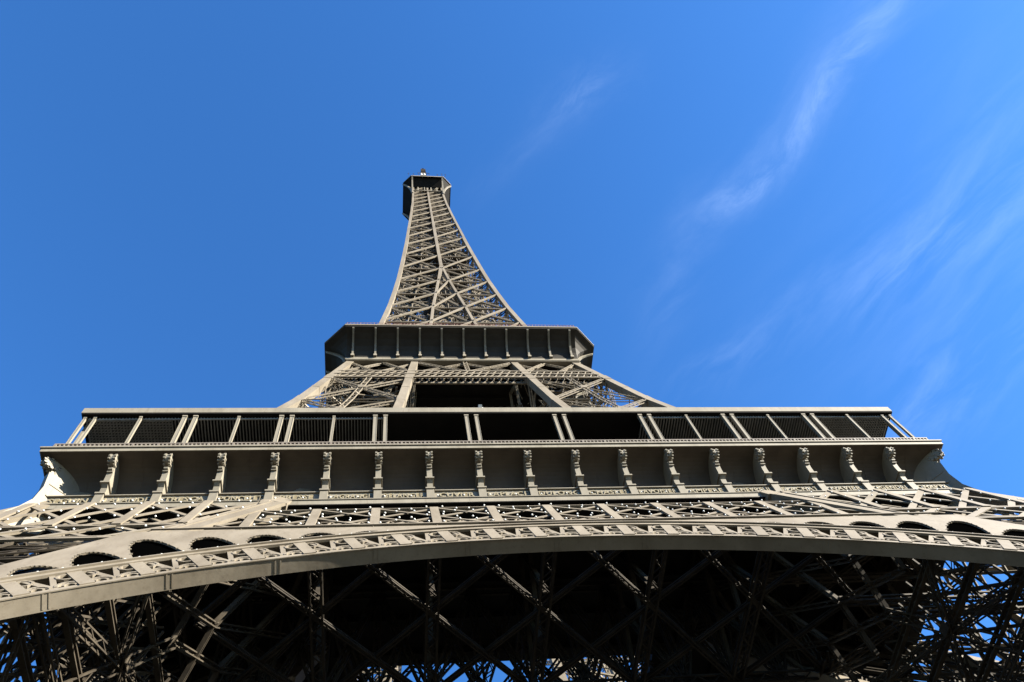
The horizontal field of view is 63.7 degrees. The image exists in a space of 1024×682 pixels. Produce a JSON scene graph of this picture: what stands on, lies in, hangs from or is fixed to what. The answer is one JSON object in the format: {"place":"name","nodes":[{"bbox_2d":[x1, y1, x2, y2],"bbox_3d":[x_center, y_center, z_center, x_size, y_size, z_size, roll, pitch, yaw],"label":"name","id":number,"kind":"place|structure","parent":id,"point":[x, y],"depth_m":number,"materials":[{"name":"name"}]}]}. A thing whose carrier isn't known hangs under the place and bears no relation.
{"place":"outdoors","nodes":[
{"label":"outdoors","id":0,"kind":"place"},
{"bbox_2d":[0,168,1023,681],"bbox_3d":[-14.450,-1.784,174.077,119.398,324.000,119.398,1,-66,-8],"label":"lattice tower","id":1,"kind":"structure","parent":0,"point":[464,482],"depth_m":61.99,"materials":[{"name":"metal"}]},
{"bbox_2d":[0,0,1023,681],"label":"sky","id":2,"kind":"structure","parent":0,"point":[736,203],"materials":[{"name":"blue"}]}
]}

